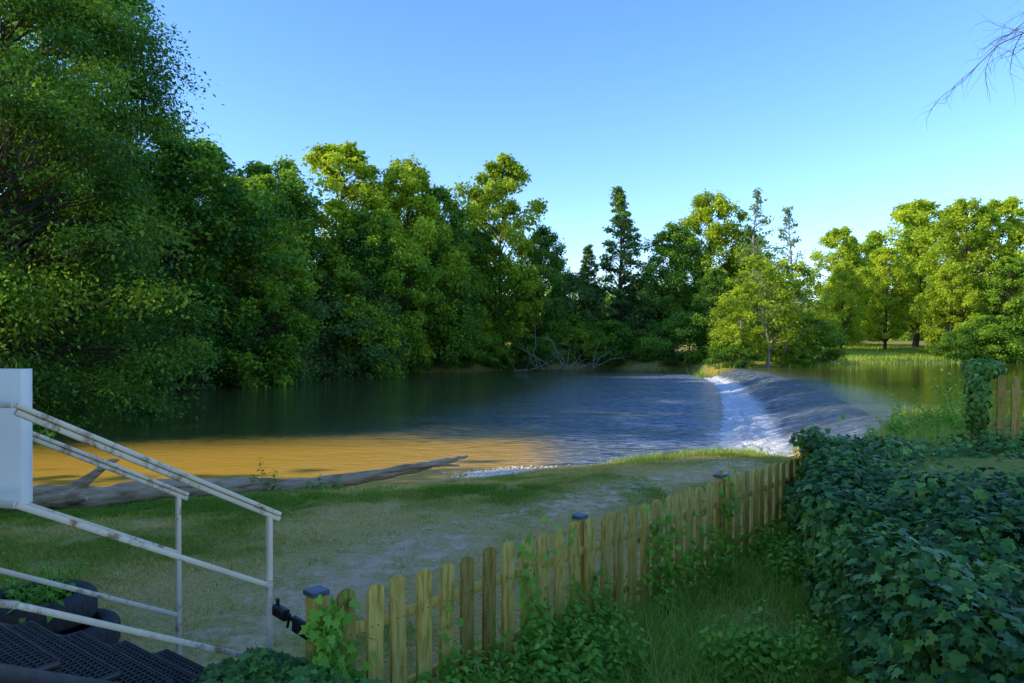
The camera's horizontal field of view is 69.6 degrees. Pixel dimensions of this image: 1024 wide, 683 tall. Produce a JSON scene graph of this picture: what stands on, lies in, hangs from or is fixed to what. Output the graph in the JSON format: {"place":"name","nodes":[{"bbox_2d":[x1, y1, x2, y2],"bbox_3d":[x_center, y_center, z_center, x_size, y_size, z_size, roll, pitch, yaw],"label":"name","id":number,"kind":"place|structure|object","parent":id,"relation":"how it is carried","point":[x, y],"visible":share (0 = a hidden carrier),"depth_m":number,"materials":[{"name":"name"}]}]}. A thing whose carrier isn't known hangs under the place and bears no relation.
{"place":"outdoors","nodes":[
{"label":"outdoors","id":0,"kind":"place"},
{"bbox_2d":[33,369,729,487],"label":"river water","id":1,"kind":"structure","parent":0,"point":[486,420],"depth_m":26.12,"materials":[{"name":"blue liquid"}]},
{"bbox_2d":[439,464,569,479],"bbox_3d":[0.243,2.982,17.112,3.955,0.198,1.699,0,0,-18],"label":"foam","id":2,"kind":"object","parent":1,"relation":"on","point":[493,472],"visible":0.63,"depth_m":17.08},
{"bbox_2d":[704,369,886,456],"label":"weir waterfall","id":3,"kind":"structure","parent":1,"relation":"in","point":[768,411],"depth_m":26.48,"materials":[{"name":"liquid"}]},
{"bbox_2d":[0,408,933,681],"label":"lawn grass","id":4,"kind":"structure","parent":0,"point":[194,508],"depth_m":10.36,"materials":[{"name":"green plant"}]},
{"bbox_2d":[0,340,1023,682],"bbox_3d":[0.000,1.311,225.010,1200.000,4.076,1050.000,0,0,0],"label":"ground","id":5,"kind":"structure","parent":0,"point":[370,568],"depth_m":8.75,"materials":[{"name":"soil"}]},
{"bbox_2d":[0,369,32,503],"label":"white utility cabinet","id":6,"kind":"object","parent":5,"relation":"on","point":[16,460],"visible":0.79,"depth_m":3.95,"materials":[{"name":"metal"}]},
{"bbox_2d":[0,44,115,272],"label":"alder tree","id":7,"kind":"object","parent":5,"relation":"on","point":[42,150],"depth_m":38.07,"materials":[{"name":"green plant"}]},
{"bbox_2d":[0,548,120,644],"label":"tyre planter","id":8,"kind":"object","parent":5,"relation":"on","point":[41,595],"visible":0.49,"depth_m":5.91,"materials":[{"name":"rubber"}]},
{"bbox_2d":[40,338,126,401],"bbox_3d":[-22.178,1.518,36.683,6.499,3.560,5.146,0,0,-6],"label":"bank shrub","id":9,"kind":"object","parent":5,"relation":"on","point":[99,371],"visible":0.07,"depth_m":36.02,"materials":[{"name":"green plant"}]},
{"bbox_2d":[0,17,177,377],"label":"linden tree","id":10,"kind":"object","parent":5,"relation":"on","point":[12,38],"visible":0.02,"depth_m":36.70,"materials":[{"name":"green plant"}]},
{"bbox_2d":[16,132,170,356],"bbox_3d":[-28.167,-6.593,47.334,13.507,16.952,11.640,0,0,26],"label":"alder tree","id":11,"kind":"object","parent":5,"relation":"on","point":[75,194],"depth_m":47.23,"materials":[{"name":"green plant"}]},
{"bbox_2d":[0,0,237,437],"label":"linden tree","id":12,"kind":"object","parent":5,"relation":"on","point":[91,250],"visible":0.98,"depth_m":25.98,"materials":[{"name":"green plant"}]},
{"bbox_2d":[83,346,176,394],"bbox_3d":[-21.993,1.744,41.535,4.767,3.148,6.278,0,0,28],"label":"bank shrub","id":13,"kind":"object","parent":5,"relation":"on","point":[155,378],"visible":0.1,"depth_m":41.30,"materials":[{"name":"green plant"}]},
{"bbox_2d":[0,401,281,682],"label":"metal staircase","id":14,"kind":"structure","parent":5,"relation":"on","point":[31,651],"depth_m":4.34,"materials":[{"name":"white metal"}]},
{"bbox_2d":[85,248,230,390],"bbox_3d":[-21.936,-1.391,46.011,10.423,9.532,9.361,0,0,41],"label":"willow tree","id":15,"kind":"object","parent":5,"relation":"on","point":[199,380],"visible":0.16,"depth_m":44.55,"materials":[{"name":"green plant"}]},
{"bbox_2d":[92,132,302,389],"bbox_3d":[-19.946,-4.704,44.405,13.767,15.761,11.154,0,0,-37],"label":"alder tree","id":16,"kind":"object","parent":5,"relation":"on","point":[204,167],"visible":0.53,"depth_m":43.12,"materials":[{"name":"green plant"}]},
{"bbox_2d":[150,133,289,334],"bbox_3d":[-25.447,-7.391,58.620,16.682,18.303,13.516,0,0,2],"label":"alder tree","id":17,"kind":"object","parent":5,"relation":"on","point":[215,146],"visible":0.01,"depth_m":56.99,"materials":[{"name":"green plant"}]},
{"bbox_2d":[184,331,263,382],"bbox_3d":[-20.977,1.031,50.473,9.451,4.740,7.177,0,0,41],"label":"bank shrub","id":18,"kind":"object","parent":5,"relation":"on","point":[235,372],"visible":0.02,"depth_m":48.82,"materials":[{"name":"green plant"}]},
{"bbox_2d":[0,455,467,511],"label":"fallen log","id":19,"kind":"object","parent":5,"relation":"on","point":[80,492],"visible":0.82,"depth_m":12.69,"materials":[{"name":"brown wood"}]},
{"bbox_2d":[162,174,326,387],"bbox_3d":[-17.744,-3.462,49.865,9.917,15.756,11.507,0,0,-1],"label":"alder tree","id":20,"kind":"object","parent":5,"relation":"on","point":[273,294],"visible":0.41,"depth_m":48.03,"materials":[{"name":"green plant"}]},
{"bbox_2d":[213,271,336,383],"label":"willow tree","id":21,"kind":"object","parent":5,"relation":"on","point":[306,352],"visible":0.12,"depth_m":52.17,"materials":[{"name":"green plant"}]},
{"bbox_2d":[191,646,383,682],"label":"ground ivy","id":22,"kind":"object","parent":5,"relation":"on","point":[257,664],"visible":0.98,"depth_m":4.19,"materials":[{"name":"green plant"}]},
{"bbox_2d":[224,155,356,351],"bbox_3d":[-19.298,-6.238,59.227,14.868,17.795,12.046,0,0,12],"label":"alder tree","id":23,"kind":"object","parent":5,"relation":"on","point":[289,181],"visible":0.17,"depth_m":57.69,"materials":[{"name":"green plant"}]},
{"bbox_2d":[269,140,416,337],"bbox_3d":[-14.001,-7.624,63.132,11.701,19.483,15.847,0,0,-3],"label":"ash tree","id":24,"kind":"object","parent":5,"relation":"on","point":[370,195],"visible":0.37,"depth_m":61.53,"materials":[{"name":"green plant"}]},
{"bbox_2d":[294,223,418,373],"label":"alder tree","id":25,"kind":"object","parent":5,"relation":"on","point":[357,244],"visible":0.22,"depth_m":58.03,"materials":[{"name":"green plant"}]},
{"bbox_2d":[301,262,414,379],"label":"willow tree","id":26,"kind":"object","parent":5,"relation":"on","point":[339,371],"visible":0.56,"depth_m":56.16,"materials":[{"name":"green plant"}]},
{"bbox_2d":[312,207,445,377],"bbox_3d":[-11.073,-3.473,59.672,10.924,14.958,9.415,0,0,-43],"label":"alder tree","id":27,"kind":"object","parent":5,"relation":"on","point":[378,225],"visible":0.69,"depth_m":58.26,"materials":[{"name":"green plant"}]},
{"bbox_2d":[392,337,427,370],"bbox_3d":[-12.066,0.752,64.391,8.820,4.424,6.698,0,0,16],"label":"bank shrub","id":28,"kind":"object","parent":5,"relation":"on","point":[412,365],"visible":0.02,"depth_m":64.35,"materials":[{"name":"green plant"}]},
{"bbox_2d":[402,351,434,372],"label":"bank shrub","id":29,"kind":"object","parent":5,"relation":"on","point":[422,368],"visible":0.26,"depth_m":65.19,"materials":[{"name":"green plant"}]},
{"bbox_2d":[379,154,472,372],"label":"ash tree","id":30,"kind":"object","parent":5,"relation":"on","point":[413,178],"visible":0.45,"depth_m":63.60,"materials":[{"name":"green plant"}]},
{"bbox_2d":[403,223,486,371],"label":"alder tree","id":31,"kind":"object","parent":5,"relation":"on","point":[450,355],"visible":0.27,"depth_m":64.70,"materials":[{"name":"green plant"}]},
{"bbox_2d":[395,184,497,365],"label":"alder tree","id":32,"kind":"object","parent":5,"relation":"on","point":[450,207],"visible":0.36,"depth_m":67.24,"materials":[{"name":"green plant"}]},
{"bbox_2d":[249,457,650,582],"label":"lawn weeds","id":33,"kind":"object","parent":5,"relation":"on","point":[310,486],"visible":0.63,"depth_m":13.61,"materials":[{"name":"green plant"}]},
{"bbox_2d":[432,340,481,367],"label":"bank shrub","id":34,"kind":"object","parent":5,"relation":"on","point":[464,363],"visible":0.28,"depth_m":68.21,"materials":[{"name":"green plant"}]},
{"bbox_2d":[458,325,510,364],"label":"bank shrub","id":35,"kind":"object","parent":5,"relation":"on","point":[485,340],"visible":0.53,"depth_m":68.96,"materials":[{"name":"green plant"}]},
{"bbox_2d":[455,226,526,354],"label":"alder tree","id":36,"kind":"object","parent":5,"relation":"on","point":[496,310],"visible":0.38,"depth_m":70.53,"materials":[{"name":"green plant"}]},
{"bbox_2d":[450,152,547,346],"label":"ash tree","id":37,"kind":"object","parent":5,"relation":"on","point":[493,190],"visible":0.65,"depth_m":71.61,"materials":[{"name":"green plant"}]},
{"bbox_2d":[484,344,517,369],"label":"bank shrub","id":38,"kind":"object","parent":5,"relation":"on","point":[499,365],"visible":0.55,"depth_m":70.16,"materials":[{"name":"green plant"}]},
{"bbox_2d":[0,356,1021,662],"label":"bank grass","id":39,"kind":"structure","parent":5,"relation":"on","point":[692,452],"depth_m":13.59,"materials":[{"name":"green plant"}]},
{"bbox_2d":[507,332,630,370],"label":"dead driftwood branches","id":40,"kind":"object","parent":39,"relation":"on","point":[568,368],"visible":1,"depth_m":69.71,"materials":[{"name":"brown wood"}]},
{"bbox_2d":[502,334,564,367],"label":"bank shrub","id":41,"kind":"object","parent":5,"relation":"on","point":[524,361],"visible":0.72,"depth_m":70.91,"materials":[{"name":"green plant"}]},
{"bbox_2d":[505,223,573,351],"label":"alder tree","id":42,"kind":"object","parent":5,"relation":"on","point":[545,238],"visible":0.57,"depth_m":74.82,"materials":[{"name":"green plant"}]},
{"bbox_2d":[513,336,570,364],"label":"bank shrub","id":43,"kind":"object","parent":5,"relation":"on","point":[550,346],"visible":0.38,"depth_m":72.03,"materials":[{"name":"green plant"}]},
{"bbox_2d":[303,449,808,682],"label":"picket fence","id":44,"kind":"object","parent":5,"relation":"on","point":[584,548],"visible":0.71,"depth_m":5.83,"materials":[{"name":"brown wood"}]},
{"bbox_2d":[272,598,315,645],"bbox_3d":[-1.323,1.711,4.501,0.098,0.174,0.494,0,0,-40],"label":"spotlight","id":45,"kind":"object","parent":44,"relation":"attached to","point":[281,612],"visible":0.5,"depth_m":4.53,"materials":[{"name":"black metal"}]},
{"bbox_2d":[298,415,850,682],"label":"bramble creeper","id":46,"kind":"object","parent":44,"relation":"attached to","point":[324,636],"visible":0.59,"depth_m":5.84,"materials":[{"name":"green plant"}]},
{"bbox_2d":[536,314,596,359],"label":"bank shrub","id":47,"kind":"object","parent":5,"relation":"on","point":[567,327],"visible":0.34,"depth_m":74.91,"materials":[{"name":"green plant"}]},
{"bbox_2d":[539,270,608,338],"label":"willow tree","id":48,"kind":"object","parent":5,"relation":"on","point":[581,285],"visible":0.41,"depth_m":77.69,"materials":[{"name":"green plant"}]},
{"bbox_2d":[554,328,606,362],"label":"bank shrub","id":49,"kind":"object","parent":5,"relation":"on","point":[580,334],"visible":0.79,"depth_m":72.79,"materials":[{"name":"green plant"}]},
{"bbox_2d":[571,243,605,329],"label":"conical alder tree","id":50,"kind":"object","parent":5,"relation":"on","point":[588,260],"visible":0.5,"depth_m":79.63,"materials":[{"name":"green plant"}]},
{"bbox_2d":[570,318,657,363],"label":"bank shrub","id":51,"kind":"object","parent":5,"relation":"on","point":[613,331],"visible":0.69,"depth_m":73.12,"materials":[{"name":"green plant"}]},
{"bbox_2d":[576,185,661,341],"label":"conical alder tree","id":52,"kind":"object","parent":5,"relation":"on","point":[621,221],"visible":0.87,"depth_m":76.98,"materials":[{"name":"green plant"}]},
{"bbox_2d":[409,512,861,682],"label":"nettle weeds","id":53,"kind":"object","parent":5,"relation":"on","point":[593,659],"visible":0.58,"depth_m":5.45,"materials":[{"name":"green plant"}]},
{"bbox_2d":[604,278,673,353],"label":"willow tree","id":54,"kind":"object","parent":5,"relation":"on","point":[630,319],"visible":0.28,"depth_m":76.14,"materials":[{"name":"green plant"}]},
{"bbox_2d":[626,332,676,360],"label":"bank shrub","id":55,"kind":"object","parent":5,"relation":"on","point":[643,353],"visible":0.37,"depth_m":72.21,"materials":[{"name":"green plant"}]},
{"bbox_2d":[632,219,716,349],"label":"alder tree","id":56,"kind":"object","parent":5,"relation":"on","point":[677,237],"visible":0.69,"depth_m":75.92,"materials":[{"name":"green plant"}]},
{"bbox_2d":[633,310,745,363],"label":"bank shrub","id":57,"kind":"object","parent":5,"relation":"on","point":[680,328],"visible":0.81,"depth_m":66.95,"materials":[{"name":"green plant"}]},
{"bbox_2d":[685,267,737,349],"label":"alder tree","id":58,"kind":"object","parent":5,"relation":"on","point":[702,299],"visible":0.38,"depth_m":72.12,"materials":[{"name":"green plant"}]},
{"bbox_2d":[656,188,768,347],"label":"ash tree","id":59,"kind":"object","parent":5,"relation":"on","point":[704,206],"visible":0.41,"depth_m":77.14,"materials":[{"name":"green plant"}]},
{"bbox_2d":[702,338,766,367],"bbox_3d":[17.654,1.012,58.737,4.849,2.533,3.682,0,0,34],"label":"bank shrub","id":60,"kind":"object","parent":5,"relation":"on","point":[725,354],"visible":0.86,"depth_m":58.25,"materials":[{"name":"green plant"}]},
{"bbox_2d":[707,297,764,358],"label":"riverside young tree","id":61,"kind":"object","parent":5,"relation":"on","point":[755,333],"visible":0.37,"depth_m":59.87,"materials":[{"name":"green plant"}]},
{"bbox_2d":[694,314,778,361],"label":"bank shrub","id":62,"kind":"object","parent":5,"relation":"on","point":[750,326],"visible":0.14,"depth_m":65.95,"materials":[{"name":"green plant"}]},
{"bbox_2d":[705,279,769,357],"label":"riverside young tree","id":63,"kind":"object","parent":5,"relation":"on","point":[732,328],"visible":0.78,"depth_m":58.65,"materials":[{"name":"green plant"}]},
{"bbox_2d":[715,229,776,331],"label":"alder tree","id":64,"kind":"object","parent":5,"relation":"on","point":[750,243],"visible":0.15,"depth_m":76.92,"materials":[{"name":"green plant"}]},
{"bbox_2d":[734,187,777,312],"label":"sparse birch tree","id":65,"kind":"object","parent":5,"relation":"on","point":[756,206],"visible":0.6,"depth_m":72.94,"materials":[{"name":"green plant"}]},
{"bbox_2d":[492,246,1023,341],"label":"distant treeline","id":66,"kind":"object","parent":5,"relation":"on","point":[905,337],"depth_m":123.19,"materials":[{"name":"green plant"}]},
{"bbox_2d":[714,253,806,366],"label":"riverside young tree","id":67,"kind":"object","parent":5,"relation":"on","point":[778,295],"visible":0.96,"depth_m":58.18,"materials":[{"name":"green plant"}]},
{"bbox_2d":[764,281,802,317],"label":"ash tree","id":68,"kind":"object","parent":5,"relation":"on","point":[768,308],"visible":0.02,"depth_m":94.42,"materials":[{"name":"green plant"}]},
{"bbox_2d":[757,206,816,351],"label":"sparse birch tree","id":69,"kind":"object","parent":5,"relation":"on","point":[782,231],"visible":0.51,"depth_m":66.80,"materials":[{"name":"green plant"}]},
{"bbox_2d":[779,345,814,366],"bbox_3d":[23.399,1.293,60.468,2.794,2.013,3.528,0,0,33],"label":"bank shrub","id":70,"kind":"object","parent":5,"relation":"on","point":[792,357],"visible":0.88,"depth_m":59.85,"materials":[{"name":"green plant"}]},
{"bbox_2d":[755,258,844,365],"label":"riverside young tree","id":71,"kind":"object","parent":5,"relation":"on","point":[800,284],"visible":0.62,"depth_m":59.66,"materials":[{"name":"green plant"}]},
{"bbox_2d":[756,315,851,364],"bbox_3d":[24.661,0.079,62.635,8.379,4.589,6.635,0,0,-17],"label":"bank shrub","id":72,"kind":"object","parent":5,"relation":"on","point":[831,339],"visible":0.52,"depth_m":61.52,"materials":[{"name":"green plant"}]},
{"bbox_2d":[810,260,867,348],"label":"ash tree","id":73,"kind":"object","parent":5,"relation":"on","point":[843,271],"visible":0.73,"depth_m":83.02,"materials":[{"name":"green plant"}]},
{"bbox_2d":[796,225,884,334],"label":"ash tree","id":74,"kind":"object","parent":5,"relation":"on","point":[832,238],"visible":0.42,"depth_m":90.84,"materials":[{"name":"green plant"}]},
{"bbox_2d":[837,236,868,340],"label":"poplar tree","id":75,"kind":"object","parent":5,"relation":"on","point":[861,258],"visible":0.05,"depth_m":109.28,"materials":[{"name":"green plant"}]},
{"bbox_2d":[860,231,885,340],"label":"poplar tree","id":76,"kind":"object","parent":5,"relation":"on","point":[873,249],"visible":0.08,"depth_m":111.42,"materials":[{"name":"green plant"}]},
{"bbox_2d":[873,242,888,340],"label":"poplar tree","id":77,"kind":"object","parent":5,"relation":"on","point":[882,293],"depth_m":113.19,"materials":[{"name":"green plant"}]},
{"bbox_2d":[857,246,919,350],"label":"ash tree","id":78,"kind":"object","parent":5,"relation":"on","point":[894,301],"visible":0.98,"depth_m":84.99,"materials":[{"name":"green plant"}]},
{"bbox_2d":[776,422,1023,682],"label":"ivy hedge","id":79,"kind":"object","parent":5,"relation":"on","point":[898,594],"visible":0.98,"depth_m":5.42,"materials":[{"name":"green plant"}]},
{"bbox_2d":[897,213,926,336],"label":"poplar tree","id":80,"kind":"object","parent":5,"relation":"on","point":[910,227],"visible":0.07,"depth_m":120.45,"materials":[{"name":"green plant"}]},
{"bbox_2d":[857,198,978,346],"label":"ash tree","id":81,"kind":"object","parent":5,"relation":"on","point":[921,209],"visible":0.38,"depth_m":93.70,"materials":[{"name":"green plant"}]},
{"bbox_2d":[863,364,1023,438],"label":"pond edge weeds","id":82,"kind":"object","parent":5,"relation":"on","point":[947,417],"visible":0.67,"depth_m":12.91,"materials":[{"name":"green plant"}]},
{"bbox_2d":[909,260,993,352],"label":"ash tree","id":83,"kind":"object","parent":5,"relation":"on","point":[933,305],"visible":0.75,"depth_m":75.77,"materials":[{"name":"green plant"}]},
{"bbox_2d":[913,195,1018,342],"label":"ash tree","id":84,"kind":"object","parent":5,"relation":"on","point":[957,218],"visible":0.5,"depth_m":78.57,"materials":[{"name":"green plant"}]},
{"bbox_2d":[928,326,1003,360],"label":"bank shrub","id":85,"kind":"object","parent":5,"relation":"on","point":[942,347],"visible":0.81,"depth_m":70.94,"materials":[{"name":"green plant"}]},
{"bbox_2d":[915,1,1023,129],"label":"bare branch tree","id":86,"kind":"object","parent":5,"relation":"on","point":[999,40],"visible":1,"depth_m":9.71,"materials":[{"name":"brown plant"}]},
{"bbox_2d":[923,195,1023,337],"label":"ash tree","id":87,"kind":"object","parent":5,"relation":"on","point":[1011,227],"visible":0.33,"depth_m":80.06,"materials":[{"name":"green plant"}]},
{"bbox_2d":[957,314,1023,361],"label":"bank shrub","id":88,"kind":"object","parent":5,"relation":"on","point":[1015,345],"visible":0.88,"depth_m":70.02,"materials":[{"name":"green plant"}]},
{"bbox_2d":[965,254,1023,353],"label":"alder tree","id":89,"kind":"object","parent":5,"relation":"on","point":[1000,281],"visible":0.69,"depth_m":73.02,"materials":[{"name":"green plant"}]},
{"bbox_2d":[967,375,1023,439],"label":"picket fence","id":90,"kind":"object","parent":5,"relation":"on","point":[1015,392],"visible":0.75,"depth_m":11.00,"materials":[{"name":"brown wood"}]},
{"bbox_2d":[959,356,1009,436],"bbox_3d":[7.132,0.874,11.128,0.721,1.301,0.538,0,0,0],"label":"post ivy","id":91,"kind":"object","parent":90,"relation":"attached to","point":[980,373],"visible":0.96,"depth_m":10.98,"materials":[{"name":"green plant"}]},
{"bbox_2d":[996,236,1023,333],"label":"ash tree","id":92,"kind":"object","parent":5,"relation":"on","point":[1019,279],"visible":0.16,"depth_m":76.31,"materials":[{"name":"green plant"}]},
{"bbox_2d":[0,0,1023,334],"label":"sky","id":93,"kind":"structure","parent":0,"point":[814,105],"materials":[{"name":"blue"}]},
{"bbox_2d":[71,342,1006,364],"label":"meadow grass","id":94,"kind":"structure","parent":0,"point":[868,351],"depth_m":77.67,"materials":[{"name":"green plant"}]},
{"bbox_2d":[415,404,1023,682],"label":"tall grass","id":95,"kind":"structure","parent":0,"point":[646,622],"depth_m":6.38,"materials":[{"name":"green plant"}]},
{"bbox_2d":[739,362,1023,420],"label":"mill pond water","id":96,"kind":"structure","parent":0,"point":[864,387],"depth_m":38.75,"materials":[{"name":"green liquid"}]}
]}

